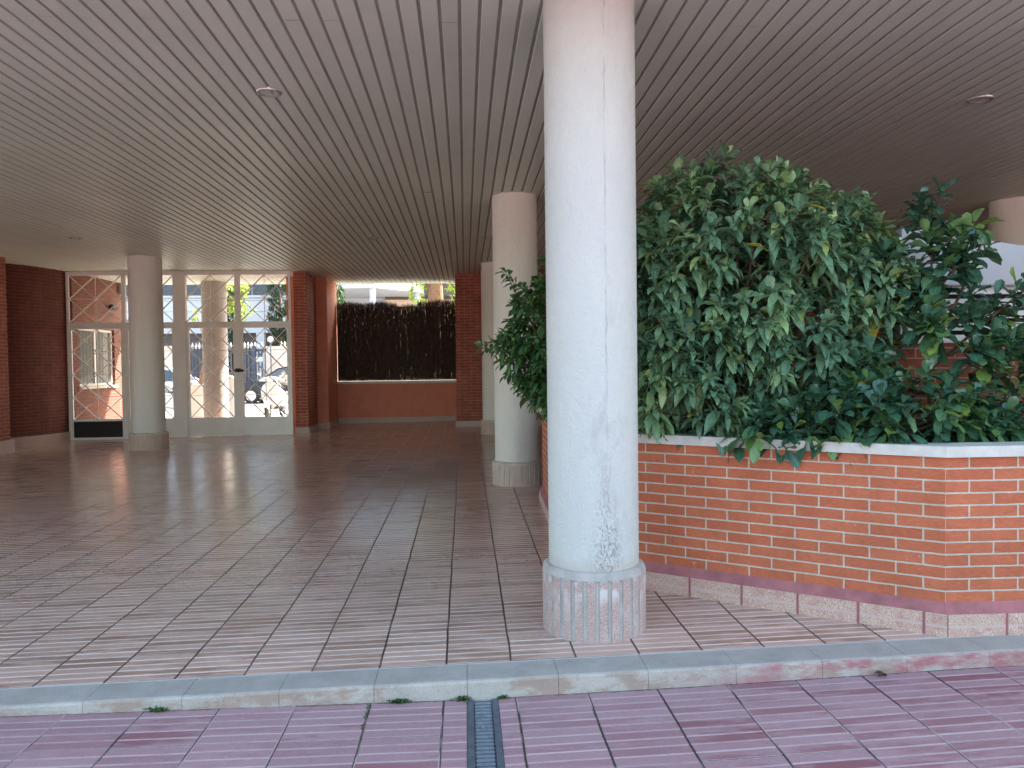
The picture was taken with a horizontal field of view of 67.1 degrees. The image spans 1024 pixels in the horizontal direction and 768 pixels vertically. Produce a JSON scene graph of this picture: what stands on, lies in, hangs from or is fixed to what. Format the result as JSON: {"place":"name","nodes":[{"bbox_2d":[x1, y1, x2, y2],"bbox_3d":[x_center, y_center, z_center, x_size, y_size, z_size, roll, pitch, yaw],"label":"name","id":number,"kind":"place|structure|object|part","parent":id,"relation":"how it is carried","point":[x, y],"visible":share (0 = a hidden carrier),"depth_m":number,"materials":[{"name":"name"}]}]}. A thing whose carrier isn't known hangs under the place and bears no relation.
{"place":"outdoors","nodes":[
{"label":"outdoors","id":0,"kind":"place"},
{"bbox_2d":[165,382,192,410],"bbox_3d":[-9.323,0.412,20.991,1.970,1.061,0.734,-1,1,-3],"label":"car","id":1,"kind":"object","parent":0,"point":[169,387],"visible":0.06,"depth_m":20.86,"materials":[{"name":"white metal"}]},
{"bbox_2d":[165,368,198,396],"bbox_3d":[-13.895,0.076,31.129,4.197,1.465,2.080,-1,1,-3],"label":"parked car","id":2,"kind":"object","parent":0,"point":[193,380],"visible":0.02,"depth_m":30.41,"materials":[{"name":"silver metal"}]},
{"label":"windows","id":3,"kind":"part","parent":2,"relation":"part of","materials":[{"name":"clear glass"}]},
{"bbox_2d":[126,284,286,381],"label":"white building","id":4,"kind":"structure","parent":0,"point":[254,298],"depth_m":44.09,"materials":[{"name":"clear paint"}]},
{"bbox_2d":[126,285,172,297],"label":"window","id":5,"kind":"structure","parent":4,"relation":"in","point":[168,288],"depth_m":43.71,"materials":[{"name":"grey glass"}]},
{"bbox_2d":[187,284,251,297],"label":"window","id":6,"kind":"structure","parent":4,"relation":"in","point":[197,293],"depth_m":43.82,"materials":[{"name":"grey glass"}]},
{"bbox_2d":[252,284,285,296],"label":"window","id":7,"kind":"structure","parent":4,"relation":"in","point":[259,287],"depth_m":44.03,"materials":[{"name":"grey glass"}]},
{"bbox_2d":[166,401,287,417],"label":"road","id":8,"kind":"structure","parent":0,"point":[255,412],"depth_m":24.23,"materials":[{"name":"grey asphalt"}]},
{"bbox_2d":[89,346,172,383],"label":"stone wall","id":9,"kind":"structure","parent":8,"relation":"on","point":[168,359],"depth_m":35.10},
{"bbox_2d":[191,384,203,417],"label":"pier","id":10,"kind":"structure","parent":8,"relation":"on","point":[195,406],"depth_m":20.00,"materials":[{"name":"beige paint"}]},
{"bbox_2d":[191,284,256,383],"bbox_3d":[-7.610,-1.249,20.537,1.406,4.495,1.419,0,2,38],"label":"street tree","id":11,"kind":"object","parent":8,"relation":"on","point":[243,286],"visible":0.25,"depth_m":20.45,"materials":[{"name":"green plant"}]},
{"bbox_2d":[191,342,263,381],"bbox_3d":[-13.366,-0.594,35.253,4.030,2.620,0.200,-1,1,-3],"label":"iron fence","id":12,"kind":"object","parent":8,"relation":"on","point":[253,350],"visible":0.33,"depth_m":35.26,"materials":[{"name":"metal"}]},
{"bbox_2d":[256,353,262,361],"bbox_3d":[-11.558,-1.227,35.295,0.320,0.400,0.035,-1,1,-3],"label":"notice plate","id":13,"kind":"object","parent":12,"relation":"attached to","point":[260,359],"visible":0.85,"depth_m":35.28,"materials":[{"name":"white paint"}]},
{"bbox_2d":[227,284,245,375],"bbox_3d":[-13.700,-3.866,37.783,1.393,9.047,1.466,-1,1,-3],"label":"cypress tree","id":14,"kind":"object","parent":8,"relation":"on","point":[230,335],"visible":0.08,"depth_m":37.55,"materials":[{"name":"green plant"}]},
{"bbox_2d":[245,366,287,403],"bbox_3d":[-9.004,0.011,31.423,4.296,1.465,2.080,-1,1,-3],"label":"parked car","id":15,"kind":"object","parent":8,"relation":"on","point":[254,389],"visible":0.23,"depth_m":30.50,"materials":[{"name":"paint"}]},
{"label":"windows","id":16,"kind":"part","parent":15,"relation":"part of","materials":[{"name":"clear glass"}]},
{"bbox_2d":[267,336,272,371],"bbox_3d":[-10.958,-0.754,35.084,0.280,2.850,0.082,-1,1,-3],"label":"street sign","id":17,"kind":"object","parent":8,"relation":"on","point":[270,339],"visible":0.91,"depth_m":35.05,"materials":[{"name":"white metal"}]},
{"bbox_2d":[265,284,286,345],"bbox_3d":[-11.348,-4.069,37.880,1.550,9.592,1.522,-1,1,-3],"label":"cypress tree","id":18,"kind":"object","parent":8,"relation":"on","point":[276,304],"visible":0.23,"depth_m":37.60,"materials":[{"name":"green plant"}]},
{"bbox_2d":[337,330,455,380],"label":"garden bank","id":19,"kind":"structure","parent":8,"relation":"on","point":[395,378],"depth_m":23.73,"materials":[{"name":"white stone"}]},
{"bbox_2d":[407,283,454,312],"bbox_3d":[-2.936,-2.987,29.960,2.483,7.387,2.369,-2,2,-40],"label":"ivy clad tree","id":20,"kind":"object","parent":8,"relation":"on","point":[435,290],"visible":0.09,"depth_m":29.55,"materials":[{"name":"green plant"}]},
{"bbox_2d":[228,375,234,416],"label":"pier","id":21,"kind":"structure","parent":0,"point":[231,388],"depth_m":19.01,"materials":[{"name":"white paint"}]},
{"bbox_2d":[257,371,287,416],"bbox_3d":[-6.353,0.271,20.717,0.736,1.260,1.858,-1,1,-3],"label":"motor scooter","id":22,"kind":"object","parent":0,"point":[278,393],"visible":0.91,"depth_m":20.26,"materials":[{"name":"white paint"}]},
{"bbox_2d":[266,341,286,375],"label":"stone wall","id":23,"kind":"structure","parent":0,"point":[277,352],"depth_m":35.39,"materials":[{"name":"white paint"}]},
{"bbox_2d":[336,284,345,304],"bbox_3d":[-6.886,-1.618,30.084,1.049,4.725,1.067,-1,1,-3],"label":"leafy tree","id":24,"kind":"object","parent":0,"point":[340,291],"visible":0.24,"depth_m":30.07,"materials":[{"name":"green plant"}]},
{"bbox_2d":[336,283,454,316],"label":"balcony building","id":25,"kind":"structure","parent":0,"point":[398,294],"depth_m":42.86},
{"bbox_2d":[0,421,941,687],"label":"floor","id":26,"kind":"structure","parent":0,"point":[360,545],"depth_m":5.40,"materials":[{"name":"tile"}]},
{"bbox_2d":[0,257,14,454],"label":"brick wall","id":27,"kind":"structure","parent":26,"relation":"on","point":[7,444],"depth_m":12.78,"materials":[{"name":"red brick"}]},
{"bbox_2d":[5,263,69,447],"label":"curved brick wall","id":28,"kind":"structure","parent":26,"relation":"on","point":[37,353],"depth_m":14.01,"materials":[{"name":"red brick"}]},
{"bbox_2d":[65,271,122,419],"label":"brick house wall","id":29,"kind":"structure","parent":26,"relation":"on","point":[109,374],"depth_m":15.74,"materials":[{"name":"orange brick"}]},
{"bbox_2d":[78,329,118,389],"bbox_3d":[-8.495,-0.517,15.773,0.150,1.215,1.610,-1,1,-3],"label":"window","id":30,"kind":"structure","parent":29,"relation":"in","point":[85,351],"depth_m":15.75,"materials":[{"name":"white paint"}]},
{"bbox_2d":[109,304,117,310],"bbox_3d":[-8.451,-1.626,16.326,0.145,0.134,0.220,-1,1,-3],"label":"security camera","id":31,"kind":"object","parent":29,"relation":"attached to","point":[115,307],"visible":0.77,"depth_m":16.27,"materials":[{"name":"grey plastic"}]},
{"bbox_2d":[127,255,168,450],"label":"round column","id":32,"kind":"structure","parent":26,"relation":"on","point":[146,350],"depth_m":12.82,"materials":[{"name":"beige paint"}]},
{"bbox_2d":[65,271,293,439],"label":"metal gate","id":33,"kind":"structure","parent":26,"relation":"on","point":[182,423],"depth_m":14.86,"materials":[{"name":"white metal"}]},
{"bbox_2d":[201,280,228,416],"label":"round column","id":34,"kind":"structure","parent":26,"relation":"on","point":[221,394],"depth_m":16.63,"materials":[{"name":"grey paint"}]},
{"bbox_2d":[293,271,318,433],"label":"brick pier","id":35,"kind":"structure","parent":26,"relation":"on","point":[305,351],"depth_m":15.19,"materials":[{"name":"red brick"}]},
{"bbox_2d":[286,276,338,428],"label":"rendered pier","id":36,"kind":"structure","parent":26,"relation":"on","point":[326,347],"depth_m":16.15,"materials":[{"name":"paint"}]},
{"bbox_2d":[337,380,456,423],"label":"wall","id":37,"kind":"structure","parent":26,"relation":"on","point":[393,401],"depth_m":17.39,"materials":[{"name":"paint"}]},
{"bbox_2d":[336,299,455,380],"bbox_3d":[-2.593,-1.020,17.401,2.673,1.889,0.045,-1,1,-3],"label":"heather screen","id":38,"kind":"object","parent":37,"relation":"on","point":[369,333],"visible":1,"depth_m":17.40,"materials":[{"name":"brown wicker"}]},
{"bbox_2d":[481,261,494,434],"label":"round column","id":39,"kind":"structure","parent":26,"relation":"on","point":[488,424],"depth_m":14.14,"materials":[{"name":"beige paint"}]},
{"bbox_2d":[492,191,542,486],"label":"round column","id":40,"kind":"structure","parent":26,"relation":"on","point":[517,461],"depth_m":8.49,"materials":[{"name":"beige paint"}]},
{"bbox_2d":[542,0,645,643],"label":"round column","id":41,"kind":"structure","parent":26,"relation":"on","point":[594,579],"depth_m":3.86,"materials":[{"name":"white paint"}]},
{"bbox_2d":[455,273,880,426],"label":"brick wall","id":42,"kind":"structure","parent":26,"relation":"on","point":[468,360],"depth_m":15.87,"materials":[{"name":"red brick"}]},
{"bbox_2d":[539,408,1023,636],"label":"brick planter","id":43,"kind":"object","parent":26,"relation":"on","point":[927,538],"visible":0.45,"depth_m":4.09,"materials":[{"name":"brick"}]},
{"bbox_2d":[474,256,547,429],"bbox_3d":[0.405,-0.404,6.765,1.271,1.610,1.115,0,1,20],"label":"leafy bush","id":44,"kind":"object","parent":43,"relation":"on","point":[521,353],"visible":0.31,"depth_m":6.57,"materials":[{"name":"green plant"}]},
{"bbox_2d":[636,140,941,457],"bbox_3d":[1.459,-0.476,4.789,2.000,2.054,1.533,-1,1,-3],"label":"laurel bush","id":45,"kind":"object","parent":43,"relation":"on","point":[739,344],"visible":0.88,"depth_m":4.38,"materials":[{"name":"green plant"}]},
{"bbox_2d":[718,334,1023,468],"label":"glossy shrub","id":46,"kind":"object","parent":43,"relation":"on","point":[863,413],"visible":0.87,"depth_m":4.14,"materials":[{"name":"green plant"}]},
{"bbox_2d":[825,343,1023,441],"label":"brick parapet","id":47,"kind":"structure","parent":43,"relation":"on","point":[915,358],"depth_m":4.73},
{"bbox_2d":[881,228,1023,343],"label":"louvred panel","id":48,"kind":"object","parent":47,"relation":"on","point":[1011,255],"visible":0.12,"depth_m":4.74,"materials":[{"name":"white paint"}]},
{"bbox_2d":[868,177,1023,441],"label":"glossy shrub","id":49,"kind":"object","parent":43,"relation":"on","point":[936,319],"visible":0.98,"depth_m":4.24,"materials":[{"name":"green plant"}]},
{"bbox_2d":[970,272,1023,441],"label":"glossy shrub","id":50,"kind":"object","parent":43,"relation":"on","point":[1019,407],"visible":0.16,"depth_m":4.33,"materials":[{"name":"green plant"}]},
{"bbox_2d":[988,197,1023,245],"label":"round column","id":51,"kind":"structure","parent":26,"relation":"on","point":[1010,228],"depth_m":9.05,"materials":[{"name":"beige paint"}]},
{"bbox_2d":[0,665,1023,767],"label":"pavement","id":52,"kind":"structure","parent":0,"point":[964,718],"depth_m":3.10,"materials":[{"name":"pink tile"}]},
{"bbox_2d":[142,705,169,712],"bbox_3d":[-1.530,1.397,3.311,0.116,0.030,0.031,-1,1,-3],"label":"weed","id":53,"kind":"object","parent":52,"relation":"on","point":[156,710],"visible":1,"depth_m":3.31,"materials":[{"name":"green plant"}]},
{"bbox_2d":[360,703,370,728],"bbox_3d":[-0.620,1.404,3.269,0.026,0.012,0.245,-1,1,-3],"label":"moss strip","id":54,"kind":"object","parent":52,"relation":"on","point":[367,707],"visible":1,"depth_m":3.28,"materials":[{"name":"green plant"}]},
{"bbox_2d":[387,698,411,703],"bbox_3d":[-0.494,1.396,3.397,0.115,0.026,0.038,-1,1,-3],"label":"weed","id":55,"kind":"object","parent":52,"relation":"on","point":[398,701],"visible":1,"depth_m":3.39,"materials":[{"name":"green plant"}]},
{"bbox_2d":[449,695,473,701],"bbox_3d":[-0.223,1.394,3.419,0.114,0.029,0.035,-1,1,2],"label":"weed","id":56,"kind":"object","parent":52,"relation":"on","point":[466,698],"visible":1,"depth_m":3.42,"materials":[{"name":"green plant"}]},
{"bbox_2d":[467,699,504,767],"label":"drain grate","id":57,"kind":"object","parent":52,"relation":"on","point":[484,743],"visible":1,"depth_m":3.09,"materials":[{"name":"metal"}]},
{"bbox_2d":[0,635,1023,742],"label":"kerb","id":58,"kind":"structure","parent":52,"relation":"on","point":[484,681],"depth_m":3.50,"materials":[{"name":"concrete"}]},
{"bbox_2d":[875,670,886,676],"bbox_3d":[1.704,1.340,3.559,0.053,0.031,0.031,0,1,14],"label":"dry leaf","id":59,"kind":"object","parent":52,"relation":"on","point":[880,673],"visible":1,"depth_m":3.56,"materials":[{"name":"brown plant"}]},
{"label":"roof storeys","id":60,"kind":"structure","parent":0,"visible":0},
{"bbox_2d":[0,0,1023,282],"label":"ceiling backing","id":61,"kind":"object","parent":60,"relation":"attached to","point":[322,20],"visible":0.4,"depth_m":5.39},
{"bbox_2d":[0,0,1023,283],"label":"ceiling","id":62,"kind":"structure","parent":61,"relation":"attached to","point":[48,206],"depth_m":5.93,"materials":[{"name":"beige metal"}]},
{"bbox_2d":[256,86,281,97],"bbox_3d":[-1.665,-2.007,5.283,0.172,0.041,0.172,-1,1,-3],"label":"ceiling light","id":63,"kind":"object","parent":62,"relation":"attached to","point":[279,94],"visible":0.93,"depth_m":5.28,"materials":[{"name":"metal"}]},
{"bbox_2d":[126,282,454,284],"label":"ceiling edge trim","id":64,"kind":"structure","parent":62,"relation":"attached to","point":[336,283],"depth_m":17.43,"materials":[{"name":"beige metal"}]},
{"bbox_2d":[967,94,994,103],"bbox_3d":[3.402,-2.075,5.598,0.172,0.041,0.172,-1,1,-3],"label":"ceiling light","id":65,"kind":"object","parent":62,"relation":"attached to","point":[991,97],"visible":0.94,"depth_m":5.58,"materials":[{"name":"plastic"}]}
]}

